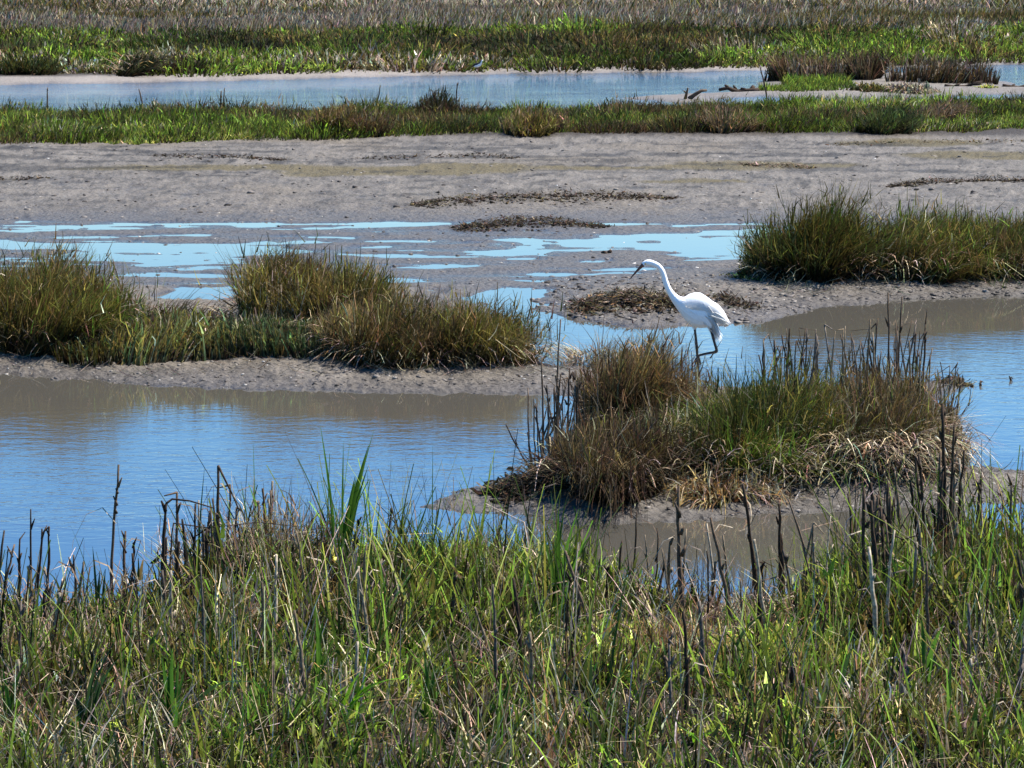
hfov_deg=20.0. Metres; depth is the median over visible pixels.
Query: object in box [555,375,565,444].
dead reed
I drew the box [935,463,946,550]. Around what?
dead reed
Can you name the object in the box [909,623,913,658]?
dead reed
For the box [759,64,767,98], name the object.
dead reed
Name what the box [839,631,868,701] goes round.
reed clump
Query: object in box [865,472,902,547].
dead reed
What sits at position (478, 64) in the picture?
wader
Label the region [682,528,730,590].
dead reed
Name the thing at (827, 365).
dead reed
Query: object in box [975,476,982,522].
dead reed
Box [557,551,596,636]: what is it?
dead reed
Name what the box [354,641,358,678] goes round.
dead reed
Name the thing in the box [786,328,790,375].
dead reed
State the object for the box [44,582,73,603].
dead reed
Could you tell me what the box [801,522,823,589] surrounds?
dead reed
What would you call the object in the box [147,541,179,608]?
dead reed
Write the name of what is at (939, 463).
dead reed
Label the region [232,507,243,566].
dead reed
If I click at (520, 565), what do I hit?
grass tuft
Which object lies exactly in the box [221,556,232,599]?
dead reed
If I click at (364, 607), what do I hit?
dead reed
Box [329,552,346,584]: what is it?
dead reed
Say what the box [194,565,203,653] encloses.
dead reed
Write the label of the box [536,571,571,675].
dead reed
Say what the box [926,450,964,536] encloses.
dead reed
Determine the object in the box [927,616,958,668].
dead reed
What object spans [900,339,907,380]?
dead reed
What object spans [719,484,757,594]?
dead reed
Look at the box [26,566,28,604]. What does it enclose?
dead reed
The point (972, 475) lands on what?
dead reed
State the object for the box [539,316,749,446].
grass tussock
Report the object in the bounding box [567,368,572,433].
dead reed
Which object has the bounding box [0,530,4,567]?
dead reed
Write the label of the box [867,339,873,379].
dead reed
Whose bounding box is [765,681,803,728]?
dead reed
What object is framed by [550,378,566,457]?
dead reed
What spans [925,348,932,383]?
dead reed
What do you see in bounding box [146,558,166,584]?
dead reed
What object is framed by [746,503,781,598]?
dead reed
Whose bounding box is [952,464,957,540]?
dead reed
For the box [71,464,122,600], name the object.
dead reed
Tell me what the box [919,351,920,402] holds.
dead reed
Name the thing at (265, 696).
reed clump
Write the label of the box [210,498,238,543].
dead reed
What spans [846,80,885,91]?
creeping plant
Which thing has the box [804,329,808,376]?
dead reed
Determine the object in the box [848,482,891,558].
dead reed
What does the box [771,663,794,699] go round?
dead reed
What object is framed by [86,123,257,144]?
succulent mat
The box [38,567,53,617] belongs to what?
dead reed
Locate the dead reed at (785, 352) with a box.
[781,334,788,373]
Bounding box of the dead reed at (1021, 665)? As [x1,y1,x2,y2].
[1013,636,1023,721]
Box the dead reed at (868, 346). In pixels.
[865,319,870,415]
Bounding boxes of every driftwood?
[688,89,706,98]
[719,84,758,91]
[944,81,981,85]
[1002,84,1023,86]
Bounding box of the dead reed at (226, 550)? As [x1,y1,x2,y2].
[221,540,228,578]
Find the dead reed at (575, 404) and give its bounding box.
[569,376,581,435]
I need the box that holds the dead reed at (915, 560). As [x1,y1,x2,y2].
[877,542,918,627]
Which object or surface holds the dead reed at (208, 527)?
on the mud ground at (102, 180)
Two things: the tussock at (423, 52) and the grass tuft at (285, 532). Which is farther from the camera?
the tussock at (423, 52)
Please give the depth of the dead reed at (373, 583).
11.89 m
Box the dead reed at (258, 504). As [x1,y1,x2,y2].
[250,499,260,540]
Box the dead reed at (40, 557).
[36,525,46,600]
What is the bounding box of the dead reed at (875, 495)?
[873,494,885,552]
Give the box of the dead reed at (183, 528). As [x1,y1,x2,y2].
[181,519,209,564]
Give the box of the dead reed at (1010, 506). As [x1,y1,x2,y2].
[991,473,1013,547]
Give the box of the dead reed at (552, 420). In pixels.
[546,396,553,428]
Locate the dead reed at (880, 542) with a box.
[878,517,880,562]
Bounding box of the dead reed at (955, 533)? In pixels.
[945,522,957,569]
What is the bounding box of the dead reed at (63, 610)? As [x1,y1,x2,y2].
[61,598,64,622]
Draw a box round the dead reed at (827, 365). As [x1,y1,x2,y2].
[823,346,829,401]
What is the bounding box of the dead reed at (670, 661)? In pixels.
[626,631,675,718]
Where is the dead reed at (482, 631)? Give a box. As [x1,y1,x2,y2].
[474,607,493,664]
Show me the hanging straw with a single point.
(793, 459)
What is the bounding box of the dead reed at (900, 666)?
[897,634,919,678]
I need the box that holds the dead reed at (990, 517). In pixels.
[983,502,1007,533]
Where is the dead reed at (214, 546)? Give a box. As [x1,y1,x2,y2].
[213,518,221,572]
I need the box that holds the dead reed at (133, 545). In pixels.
[130,537,136,588]
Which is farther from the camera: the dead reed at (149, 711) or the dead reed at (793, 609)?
the dead reed at (793, 609)
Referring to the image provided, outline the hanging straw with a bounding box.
[497,391,1007,507]
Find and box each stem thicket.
[0,500,352,673]
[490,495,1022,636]
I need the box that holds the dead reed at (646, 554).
[626,535,650,580]
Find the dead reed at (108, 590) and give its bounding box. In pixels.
[101,582,110,607]
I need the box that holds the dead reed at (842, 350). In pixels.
[838,329,843,389]
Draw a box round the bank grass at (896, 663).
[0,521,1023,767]
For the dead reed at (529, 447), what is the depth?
15.58 m
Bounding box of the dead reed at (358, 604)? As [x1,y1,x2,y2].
[318,566,359,642]
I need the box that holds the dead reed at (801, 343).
[798,328,816,367]
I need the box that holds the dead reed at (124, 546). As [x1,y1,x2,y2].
[120,530,146,593]
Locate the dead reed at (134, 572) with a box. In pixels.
[131,553,137,593]
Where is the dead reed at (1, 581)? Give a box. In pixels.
[0,563,2,594]
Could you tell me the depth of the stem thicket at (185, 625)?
11.47 m
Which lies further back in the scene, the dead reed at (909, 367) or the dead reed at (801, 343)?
the dead reed at (801, 343)
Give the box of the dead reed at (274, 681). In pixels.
[272,661,281,698]
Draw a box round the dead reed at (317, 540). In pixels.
[314,525,318,564]
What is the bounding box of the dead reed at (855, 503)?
[854,479,856,533]
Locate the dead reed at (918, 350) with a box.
[916,331,919,375]
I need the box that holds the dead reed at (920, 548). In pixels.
[917,520,953,619]
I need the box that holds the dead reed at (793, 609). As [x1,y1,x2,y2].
[749,576,795,615]
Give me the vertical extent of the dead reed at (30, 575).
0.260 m
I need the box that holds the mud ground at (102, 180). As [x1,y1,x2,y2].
[0,18,1023,767]
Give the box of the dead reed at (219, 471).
[215,465,257,577]
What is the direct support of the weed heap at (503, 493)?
on the mud ground at (102, 180)
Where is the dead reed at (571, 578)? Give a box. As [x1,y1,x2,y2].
[560,564,598,608]
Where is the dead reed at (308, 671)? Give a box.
[303,662,354,695]
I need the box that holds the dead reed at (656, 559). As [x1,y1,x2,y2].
[655,528,658,583]
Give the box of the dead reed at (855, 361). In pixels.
[853,340,858,385]
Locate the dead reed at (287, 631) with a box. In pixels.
[278,620,294,677]
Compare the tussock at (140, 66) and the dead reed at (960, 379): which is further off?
the tussock at (140, 66)
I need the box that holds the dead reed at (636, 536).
[632,511,661,573]
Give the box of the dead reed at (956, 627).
[953,620,996,681]
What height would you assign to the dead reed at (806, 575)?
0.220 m
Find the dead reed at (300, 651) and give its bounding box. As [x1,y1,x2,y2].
[293,610,305,698]
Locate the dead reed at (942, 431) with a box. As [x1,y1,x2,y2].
[907,404,972,525]
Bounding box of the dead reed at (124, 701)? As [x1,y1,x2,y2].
[123,686,130,742]
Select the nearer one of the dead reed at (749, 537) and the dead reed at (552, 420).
the dead reed at (749, 537)
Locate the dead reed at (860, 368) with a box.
[859,341,860,400]
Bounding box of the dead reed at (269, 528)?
[267,503,287,555]
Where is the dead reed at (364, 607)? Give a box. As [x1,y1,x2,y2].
[349,568,370,659]
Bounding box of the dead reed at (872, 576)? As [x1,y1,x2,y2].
[850,547,879,648]
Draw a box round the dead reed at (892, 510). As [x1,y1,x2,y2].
[891,497,894,525]
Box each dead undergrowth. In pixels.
[134,294,491,368]
[527,393,964,500]
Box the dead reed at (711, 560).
[706,523,745,603]
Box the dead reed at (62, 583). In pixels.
[37,574,66,635]
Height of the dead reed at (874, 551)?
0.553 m
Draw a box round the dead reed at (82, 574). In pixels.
[76,560,120,607]
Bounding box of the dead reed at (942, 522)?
[939,515,945,561]
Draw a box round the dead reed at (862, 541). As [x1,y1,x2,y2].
[846,487,870,583]
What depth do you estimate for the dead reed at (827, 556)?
12.38 m
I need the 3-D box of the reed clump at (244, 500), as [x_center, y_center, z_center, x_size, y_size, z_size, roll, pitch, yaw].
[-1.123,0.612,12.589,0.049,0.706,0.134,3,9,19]
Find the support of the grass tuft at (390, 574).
on the mud ground at (102, 180)
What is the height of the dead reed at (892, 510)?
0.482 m
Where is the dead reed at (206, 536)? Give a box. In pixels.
[196,528,210,589]
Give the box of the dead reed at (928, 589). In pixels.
[925,561,933,661]
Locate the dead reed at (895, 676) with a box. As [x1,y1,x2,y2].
[870,666,905,695]
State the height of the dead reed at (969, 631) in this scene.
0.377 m
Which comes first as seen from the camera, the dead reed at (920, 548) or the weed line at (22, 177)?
the dead reed at (920, 548)
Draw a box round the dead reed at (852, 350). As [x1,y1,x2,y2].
[851,333,853,375]
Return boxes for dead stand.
[756,45,845,80]
[836,46,899,79]
[877,47,1000,84]
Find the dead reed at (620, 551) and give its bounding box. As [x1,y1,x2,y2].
[599,540,622,589]
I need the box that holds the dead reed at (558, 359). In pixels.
[556,319,560,440]
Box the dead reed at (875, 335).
[870,323,876,376]
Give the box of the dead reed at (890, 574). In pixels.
[860,530,894,645]
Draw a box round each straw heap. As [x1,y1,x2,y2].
[655,456,801,515]
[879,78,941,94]
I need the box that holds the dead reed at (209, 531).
[207,511,209,553]
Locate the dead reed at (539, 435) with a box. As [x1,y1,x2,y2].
[535,403,542,457]
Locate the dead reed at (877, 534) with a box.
[872,532,886,573]
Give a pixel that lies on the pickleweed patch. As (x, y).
(195, 335)
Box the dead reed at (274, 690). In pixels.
[272,686,276,716]
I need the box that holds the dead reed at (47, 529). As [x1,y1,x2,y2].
[43,526,84,607]
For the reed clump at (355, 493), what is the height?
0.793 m
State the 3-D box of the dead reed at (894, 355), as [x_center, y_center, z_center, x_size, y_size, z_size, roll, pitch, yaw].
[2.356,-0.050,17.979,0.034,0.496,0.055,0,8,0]
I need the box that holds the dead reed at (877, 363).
[877,355,878,378]
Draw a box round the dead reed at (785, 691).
[778,682,787,727]
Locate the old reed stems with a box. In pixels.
[0,416,1023,767]
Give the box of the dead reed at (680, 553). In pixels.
[653,486,709,619]
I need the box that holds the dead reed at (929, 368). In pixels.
[928,355,930,384]
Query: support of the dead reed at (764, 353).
on the mud ground at (102, 180)
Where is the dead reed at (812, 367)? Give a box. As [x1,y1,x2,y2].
[803,342,818,408]
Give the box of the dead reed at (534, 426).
[533,399,535,463]
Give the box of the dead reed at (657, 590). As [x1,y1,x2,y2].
[653,579,664,609]
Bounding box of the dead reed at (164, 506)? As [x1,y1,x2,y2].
[160,498,212,611]
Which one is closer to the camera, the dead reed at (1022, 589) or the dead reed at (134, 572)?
the dead reed at (1022, 589)
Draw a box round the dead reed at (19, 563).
[4,532,24,600]
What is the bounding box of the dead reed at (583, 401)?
[583,380,584,433]
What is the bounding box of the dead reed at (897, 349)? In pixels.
[897,331,897,372]
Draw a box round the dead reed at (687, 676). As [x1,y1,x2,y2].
[681,611,718,718]
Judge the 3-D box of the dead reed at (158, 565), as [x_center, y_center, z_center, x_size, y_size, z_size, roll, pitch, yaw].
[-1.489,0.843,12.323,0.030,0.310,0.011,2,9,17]
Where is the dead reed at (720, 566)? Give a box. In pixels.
[699,517,736,638]
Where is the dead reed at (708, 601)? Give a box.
[668,551,709,617]
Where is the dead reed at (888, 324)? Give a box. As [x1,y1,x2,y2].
[885,293,890,384]
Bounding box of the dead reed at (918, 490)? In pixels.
[896,456,922,535]
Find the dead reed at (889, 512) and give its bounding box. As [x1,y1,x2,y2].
[888,496,891,565]
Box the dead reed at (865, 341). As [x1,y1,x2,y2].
[853,329,868,369]
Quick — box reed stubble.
[0,456,1023,767]
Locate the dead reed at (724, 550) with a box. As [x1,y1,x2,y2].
[722,531,749,602]
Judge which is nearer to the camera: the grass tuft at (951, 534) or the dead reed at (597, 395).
the grass tuft at (951, 534)
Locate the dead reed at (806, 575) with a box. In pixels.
[793,570,819,601]
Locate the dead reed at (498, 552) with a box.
[497,532,499,588]
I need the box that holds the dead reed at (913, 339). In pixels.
[905,324,916,378]
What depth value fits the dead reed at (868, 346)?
15.82 m
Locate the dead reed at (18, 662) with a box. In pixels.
[12,659,22,709]
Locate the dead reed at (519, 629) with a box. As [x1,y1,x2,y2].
[512,578,524,674]
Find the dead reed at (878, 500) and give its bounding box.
[875,495,881,557]
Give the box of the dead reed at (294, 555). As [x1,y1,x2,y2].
[286,553,330,596]
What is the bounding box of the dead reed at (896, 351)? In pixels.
[895,322,898,388]
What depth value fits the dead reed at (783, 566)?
12.43 m
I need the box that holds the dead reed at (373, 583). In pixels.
[370,579,376,611]
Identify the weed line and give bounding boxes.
[0,175,49,180]
[148,153,290,160]
[349,152,519,159]
[408,187,685,211]
[449,213,614,232]
[737,162,816,168]
[825,138,1023,145]
[883,174,1023,187]
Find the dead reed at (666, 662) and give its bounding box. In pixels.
[663,655,673,693]
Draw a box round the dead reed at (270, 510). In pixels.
[270,490,289,540]
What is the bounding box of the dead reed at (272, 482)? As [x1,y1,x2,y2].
[267,481,273,532]
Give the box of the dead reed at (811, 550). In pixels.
[810,525,813,593]
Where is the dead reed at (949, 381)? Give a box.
[939,365,949,414]
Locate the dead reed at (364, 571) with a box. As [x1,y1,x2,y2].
[359,543,367,632]
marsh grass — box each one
[0,24,1023,73]
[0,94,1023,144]
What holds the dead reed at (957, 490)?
on the mud ground at (102, 180)
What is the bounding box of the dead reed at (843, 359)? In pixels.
[841,326,845,404]
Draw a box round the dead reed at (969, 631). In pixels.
[967,603,972,675]
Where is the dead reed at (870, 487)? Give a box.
[866,482,873,539]
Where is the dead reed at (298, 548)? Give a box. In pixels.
[292,531,306,604]
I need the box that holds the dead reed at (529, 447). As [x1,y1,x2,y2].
[527,431,532,464]
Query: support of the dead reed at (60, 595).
on the mud ground at (102, 180)
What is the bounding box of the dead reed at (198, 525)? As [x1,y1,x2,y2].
[197,500,201,563]
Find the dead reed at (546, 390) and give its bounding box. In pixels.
[544,385,549,452]
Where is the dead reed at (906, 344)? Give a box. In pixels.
[893,321,911,372]
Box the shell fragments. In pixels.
[2,143,1004,508]
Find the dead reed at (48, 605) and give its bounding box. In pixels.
[45,583,51,617]
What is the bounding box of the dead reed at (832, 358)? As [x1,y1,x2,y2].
[829,331,835,389]
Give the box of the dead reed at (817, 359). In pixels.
[816,337,819,388]
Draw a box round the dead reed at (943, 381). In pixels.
[940,362,945,406]
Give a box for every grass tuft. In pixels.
[121,472,445,594]
[141,98,176,109]
[286,97,410,137]
[346,515,496,591]
[395,501,563,613]
[409,83,463,114]
[428,515,610,606]
[496,101,573,136]
[596,608,760,664]
[689,102,775,133]
[694,582,787,622]
[767,519,970,596]
[853,100,932,134]
[894,489,1023,600]
[910,95,992,122]
[1000,533,1023,577]
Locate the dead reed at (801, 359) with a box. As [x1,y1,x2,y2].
[795,328,805,389]
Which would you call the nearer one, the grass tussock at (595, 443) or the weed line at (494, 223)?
the grass tussock at (595, 443)
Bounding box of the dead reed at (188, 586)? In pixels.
[154,572,193,608]
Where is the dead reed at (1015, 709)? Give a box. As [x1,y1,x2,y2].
[984,701,1021,738]
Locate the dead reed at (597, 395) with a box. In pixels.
[593,375,597,420]
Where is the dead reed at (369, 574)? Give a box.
[362,566,386,585]
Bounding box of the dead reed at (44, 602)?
[42,585,48,625]
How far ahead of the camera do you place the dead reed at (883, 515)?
12.20 m
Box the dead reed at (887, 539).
[868,520,891,592]
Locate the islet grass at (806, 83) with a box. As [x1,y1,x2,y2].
[757,72,854,91]
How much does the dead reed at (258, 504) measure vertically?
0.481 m
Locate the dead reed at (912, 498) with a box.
[909,479,930,539]
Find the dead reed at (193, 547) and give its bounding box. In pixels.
[189,504,212,600]
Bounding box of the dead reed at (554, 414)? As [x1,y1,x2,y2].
[553,389,557,444]
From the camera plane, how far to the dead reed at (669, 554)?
12.43 m
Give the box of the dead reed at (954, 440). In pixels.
[947,426,957,543]
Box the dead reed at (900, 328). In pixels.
[898,296,902,372]
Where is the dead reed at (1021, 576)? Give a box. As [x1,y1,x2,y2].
[1016,550,1023,644]
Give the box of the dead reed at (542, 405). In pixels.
[541,357,543,450]
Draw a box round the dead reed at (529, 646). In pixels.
[523,631,534,725]
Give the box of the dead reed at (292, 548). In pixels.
[290,534,293,586]
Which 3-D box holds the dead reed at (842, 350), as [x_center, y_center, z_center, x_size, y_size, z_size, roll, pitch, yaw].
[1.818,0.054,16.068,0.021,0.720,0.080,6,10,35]
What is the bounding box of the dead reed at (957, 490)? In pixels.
[952,451,984,519]
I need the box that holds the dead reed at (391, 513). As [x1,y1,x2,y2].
[387,508,393,557]
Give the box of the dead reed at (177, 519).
[164,491,199,563]
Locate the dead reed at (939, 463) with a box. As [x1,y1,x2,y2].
[938,452,941,539]
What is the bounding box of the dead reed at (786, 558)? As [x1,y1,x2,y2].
[782,550,791,592]
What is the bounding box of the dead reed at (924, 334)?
[917,331,927,391]
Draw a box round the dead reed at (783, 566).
[754,534,784,596]
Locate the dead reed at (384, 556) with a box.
[381,535,409,585]
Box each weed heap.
[470,462,558,507]
[563,285,686,322]
[705,291,767,311]
[927,372,978,386]
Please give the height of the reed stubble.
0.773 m
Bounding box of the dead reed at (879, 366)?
[877,351,881,394]
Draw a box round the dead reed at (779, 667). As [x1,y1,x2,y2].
[742,661,781,712]
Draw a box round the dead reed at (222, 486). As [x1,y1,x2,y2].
[202,483,230,552]
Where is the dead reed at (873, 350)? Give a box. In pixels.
[870,332,874,385]
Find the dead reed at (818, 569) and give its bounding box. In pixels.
[816,560,824,588]
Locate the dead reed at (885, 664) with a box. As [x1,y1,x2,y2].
[883,660,888,688]
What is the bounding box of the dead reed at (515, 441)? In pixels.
[505,424,529,467]
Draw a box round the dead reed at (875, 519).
[874,500,875,535]
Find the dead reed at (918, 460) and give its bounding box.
[915,454,950,549]
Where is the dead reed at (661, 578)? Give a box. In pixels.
[655,554,702,608]
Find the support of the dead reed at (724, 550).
on the mud ground at (102, 180)
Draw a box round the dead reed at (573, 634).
[568,602,581,672]
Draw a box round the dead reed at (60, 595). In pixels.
[12,590,64,648]
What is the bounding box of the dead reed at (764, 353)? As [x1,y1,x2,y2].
[763,339,765,384]
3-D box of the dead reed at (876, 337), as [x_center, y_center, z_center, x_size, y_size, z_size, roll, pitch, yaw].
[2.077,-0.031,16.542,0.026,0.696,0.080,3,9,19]
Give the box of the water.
[0,64,1023,605]
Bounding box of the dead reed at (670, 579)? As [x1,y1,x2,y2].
[662,549,704,611]
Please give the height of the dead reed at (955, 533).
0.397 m
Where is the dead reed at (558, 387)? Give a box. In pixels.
[554,374,560,447]
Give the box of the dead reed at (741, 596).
[740,581,742,609]
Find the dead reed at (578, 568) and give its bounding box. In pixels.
[538,562,581,625]
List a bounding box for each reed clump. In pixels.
[0,659,35,726]
[72,530,105,615]
[74,639,120,735]
[153,651,190,732]
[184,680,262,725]
[188,467,204,571]
[241,447,255,550]
[246,681,270,721]
[307,606,336,688]
[316,426,373,581]
[334,656,402,727]
[367,476,381,563]
[396,470,421,564]
[415,648,443,720]
[432,458,443,544]
[485,671,518,732]
[542,495,598,620]
[578,648,598,716]
[690,731,718,742]
[727,612,767,669]
[772,698,801,728]
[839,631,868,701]
[914,616,943,695]
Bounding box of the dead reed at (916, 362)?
[914,349,918,376]
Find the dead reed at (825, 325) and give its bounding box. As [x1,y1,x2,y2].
[824,324,832,376]
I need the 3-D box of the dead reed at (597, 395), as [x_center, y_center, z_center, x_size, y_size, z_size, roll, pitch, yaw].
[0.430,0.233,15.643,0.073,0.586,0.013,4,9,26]
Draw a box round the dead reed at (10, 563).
[4,544,26,598]
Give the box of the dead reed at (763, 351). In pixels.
[762,334,773,370]
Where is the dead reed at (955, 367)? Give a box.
[948,362,957,409]
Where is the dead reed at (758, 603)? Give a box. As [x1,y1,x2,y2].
[737,561,766,634]
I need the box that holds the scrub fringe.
[0,0,1023,13]
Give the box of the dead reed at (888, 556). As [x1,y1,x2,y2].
[868,544,891,572]
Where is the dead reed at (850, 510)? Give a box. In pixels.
[847,492,868,534]
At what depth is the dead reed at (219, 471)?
12.33 m
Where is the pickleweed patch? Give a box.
[40,299,351,366]
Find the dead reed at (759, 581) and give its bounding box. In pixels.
[753,539,784,632]
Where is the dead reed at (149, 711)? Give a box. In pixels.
[148,706,153,733]
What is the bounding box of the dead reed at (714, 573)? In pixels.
[710,558,731,601]
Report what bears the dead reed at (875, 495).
on the mud ground at (102, 180)
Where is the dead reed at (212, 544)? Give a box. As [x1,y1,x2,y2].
[196,505,213,558]
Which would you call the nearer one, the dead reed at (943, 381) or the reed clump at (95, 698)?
the reed clump at (95, 698)
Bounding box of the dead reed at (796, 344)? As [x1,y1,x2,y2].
[793,340,800,403]
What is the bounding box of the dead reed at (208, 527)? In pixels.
[169,522,308,572]
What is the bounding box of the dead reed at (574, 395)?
[571,380,575,434]
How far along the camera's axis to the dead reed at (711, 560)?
12.50 m
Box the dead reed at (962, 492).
[947,458,967,535]
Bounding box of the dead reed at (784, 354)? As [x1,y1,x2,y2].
[784,335,786,374]
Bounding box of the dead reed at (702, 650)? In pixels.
[698,601,731,684]
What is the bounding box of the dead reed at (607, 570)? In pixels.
[604,565,647,610]
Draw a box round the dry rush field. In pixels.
[0,0,1023,39]
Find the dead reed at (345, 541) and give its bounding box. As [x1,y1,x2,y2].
[340,539,349,566]
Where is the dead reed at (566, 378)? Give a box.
[557,377,567,421]
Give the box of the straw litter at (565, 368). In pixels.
[7,272,1023,501]
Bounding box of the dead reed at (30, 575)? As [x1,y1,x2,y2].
[29,564,61,609]
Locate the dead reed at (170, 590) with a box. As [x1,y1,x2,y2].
[165,570,175,637]
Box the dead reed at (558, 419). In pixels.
[556,393,558,445]
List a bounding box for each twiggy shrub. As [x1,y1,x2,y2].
[126,286,237,318]
[538,311,651,366]
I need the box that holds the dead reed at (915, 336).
[907,333,916,384]
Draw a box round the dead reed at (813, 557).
[812,542,815,588]
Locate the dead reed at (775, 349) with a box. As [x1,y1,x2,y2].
[774,341,778,371]
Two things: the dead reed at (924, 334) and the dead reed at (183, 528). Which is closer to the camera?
the dead reed at (183, 528)
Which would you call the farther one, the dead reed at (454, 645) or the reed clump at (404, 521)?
the reed clump at (404, 521)
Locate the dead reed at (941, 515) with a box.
[908,486,943,546]
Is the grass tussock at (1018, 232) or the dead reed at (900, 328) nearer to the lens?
the dead reed at (900, 328)
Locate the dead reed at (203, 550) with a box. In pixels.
[202,520,232,575]
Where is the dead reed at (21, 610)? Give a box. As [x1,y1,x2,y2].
[15,595,65,675]
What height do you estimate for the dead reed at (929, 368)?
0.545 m
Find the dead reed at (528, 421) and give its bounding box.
[527,388,530,461]
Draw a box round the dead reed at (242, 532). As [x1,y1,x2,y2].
[220,524,244,549]
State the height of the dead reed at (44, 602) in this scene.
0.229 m
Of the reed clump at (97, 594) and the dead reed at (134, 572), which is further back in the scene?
the dead reed at (134, 572)
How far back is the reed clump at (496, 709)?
9.85 m
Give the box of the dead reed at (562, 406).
[561,381,563,440]
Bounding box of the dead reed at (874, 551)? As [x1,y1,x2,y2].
[832,500,879,601]
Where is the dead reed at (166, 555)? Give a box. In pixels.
[164,537,190,585]
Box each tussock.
[0,48,66,74]
[0,228,185,359]
[101,47,193,76]
[159,51,216,73]
[189,224,421,322]
[288,278,586,371]
[392,41,444,63]
[488,385,732,532]
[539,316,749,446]
[545,40,593,58]
[617,345,912,503]
[720,174,971,284]
[750,340,1005,500]
[847,193,1023,289]
[890,192,1023,281]
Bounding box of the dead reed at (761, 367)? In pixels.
[758,355,766,385]
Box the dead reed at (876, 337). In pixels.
[875,319,877,354]
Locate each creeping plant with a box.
[719,273,761,280]
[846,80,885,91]
[973,83,998,87]
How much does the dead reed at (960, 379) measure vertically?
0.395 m
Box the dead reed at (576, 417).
[575,378,578,429]
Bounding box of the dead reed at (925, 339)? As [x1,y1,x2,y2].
[922,309,927,408]
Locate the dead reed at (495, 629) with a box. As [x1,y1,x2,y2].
[492,584,497,681]
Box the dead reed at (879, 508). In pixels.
[874,505,904,582]
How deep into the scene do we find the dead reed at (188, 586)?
12.02 m
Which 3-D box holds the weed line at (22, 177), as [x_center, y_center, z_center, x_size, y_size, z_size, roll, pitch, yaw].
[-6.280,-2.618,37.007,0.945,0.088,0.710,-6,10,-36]
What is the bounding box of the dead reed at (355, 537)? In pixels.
[351,517,361,567]
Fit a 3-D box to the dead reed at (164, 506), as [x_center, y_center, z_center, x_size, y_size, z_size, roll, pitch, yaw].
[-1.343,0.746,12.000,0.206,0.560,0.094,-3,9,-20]
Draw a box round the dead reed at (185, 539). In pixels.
[184,532,188,595]
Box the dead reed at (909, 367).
[908,340,911,413]
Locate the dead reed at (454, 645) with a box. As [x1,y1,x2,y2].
[449,641,460,695]
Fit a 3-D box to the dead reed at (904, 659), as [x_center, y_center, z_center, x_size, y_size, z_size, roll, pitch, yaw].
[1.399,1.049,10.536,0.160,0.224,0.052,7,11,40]
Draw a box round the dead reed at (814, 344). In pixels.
[813,329,815,367]
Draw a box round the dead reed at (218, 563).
[216,547,220,590]
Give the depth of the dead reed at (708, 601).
12.03 m
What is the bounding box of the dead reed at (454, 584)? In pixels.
[451,557,457,638]
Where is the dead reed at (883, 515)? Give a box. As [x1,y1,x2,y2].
[882,513,917,572]
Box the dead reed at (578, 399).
[573,371,580,428]
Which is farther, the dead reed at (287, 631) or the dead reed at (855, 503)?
the dead reed at (855, 503)
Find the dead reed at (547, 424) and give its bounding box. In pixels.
[541,413,552,440]
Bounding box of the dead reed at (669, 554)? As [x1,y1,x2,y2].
[667,535,674,597]
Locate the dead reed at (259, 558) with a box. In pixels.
[236,551,262,576]
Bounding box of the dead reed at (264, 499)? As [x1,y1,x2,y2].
[227,485,267,534]
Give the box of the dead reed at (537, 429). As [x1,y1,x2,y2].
[535,406,539,461]
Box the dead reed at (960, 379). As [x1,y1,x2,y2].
[956,371,961,417]
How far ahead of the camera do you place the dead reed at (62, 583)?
11.52 m
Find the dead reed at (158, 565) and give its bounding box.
[157,547,160,589]
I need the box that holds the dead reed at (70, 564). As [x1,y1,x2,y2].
[41,555,76,599]
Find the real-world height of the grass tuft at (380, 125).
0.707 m
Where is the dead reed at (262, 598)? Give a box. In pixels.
[261,582,268,663]
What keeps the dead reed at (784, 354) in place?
on the mud ground at (102, 180)
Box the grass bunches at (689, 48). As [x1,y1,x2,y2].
[0,11,1023,76]
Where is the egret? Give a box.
[629,260,730,366]
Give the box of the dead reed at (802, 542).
[788,499,812,596]
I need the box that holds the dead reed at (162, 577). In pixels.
[132,570,167,614]
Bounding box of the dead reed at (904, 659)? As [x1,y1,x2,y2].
[878,642,910,692]
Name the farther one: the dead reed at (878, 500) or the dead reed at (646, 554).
the dead reed at (646, 554)
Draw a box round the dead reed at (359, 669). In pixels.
[349,666,361,703]
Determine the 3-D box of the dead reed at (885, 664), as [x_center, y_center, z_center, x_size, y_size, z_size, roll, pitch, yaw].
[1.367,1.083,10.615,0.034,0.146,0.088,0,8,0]
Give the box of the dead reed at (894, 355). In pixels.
[891,336,894,384]
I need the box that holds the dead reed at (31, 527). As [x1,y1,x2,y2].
[28,509,34,611]
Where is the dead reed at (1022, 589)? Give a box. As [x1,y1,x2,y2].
[1006,560,1023,644]
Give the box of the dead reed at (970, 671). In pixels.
[969,651,1002,709]
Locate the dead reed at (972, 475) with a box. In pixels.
[954,448,983,517]
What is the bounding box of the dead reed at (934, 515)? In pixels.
[920,505,935,538]
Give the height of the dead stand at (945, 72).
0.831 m
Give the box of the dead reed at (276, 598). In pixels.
[273,554,277,623]
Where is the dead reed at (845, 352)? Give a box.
[840,334,847,369]
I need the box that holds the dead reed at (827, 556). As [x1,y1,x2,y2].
[826,516,833,584]
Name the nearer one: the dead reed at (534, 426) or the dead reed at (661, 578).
the dead reed at (661, 578)

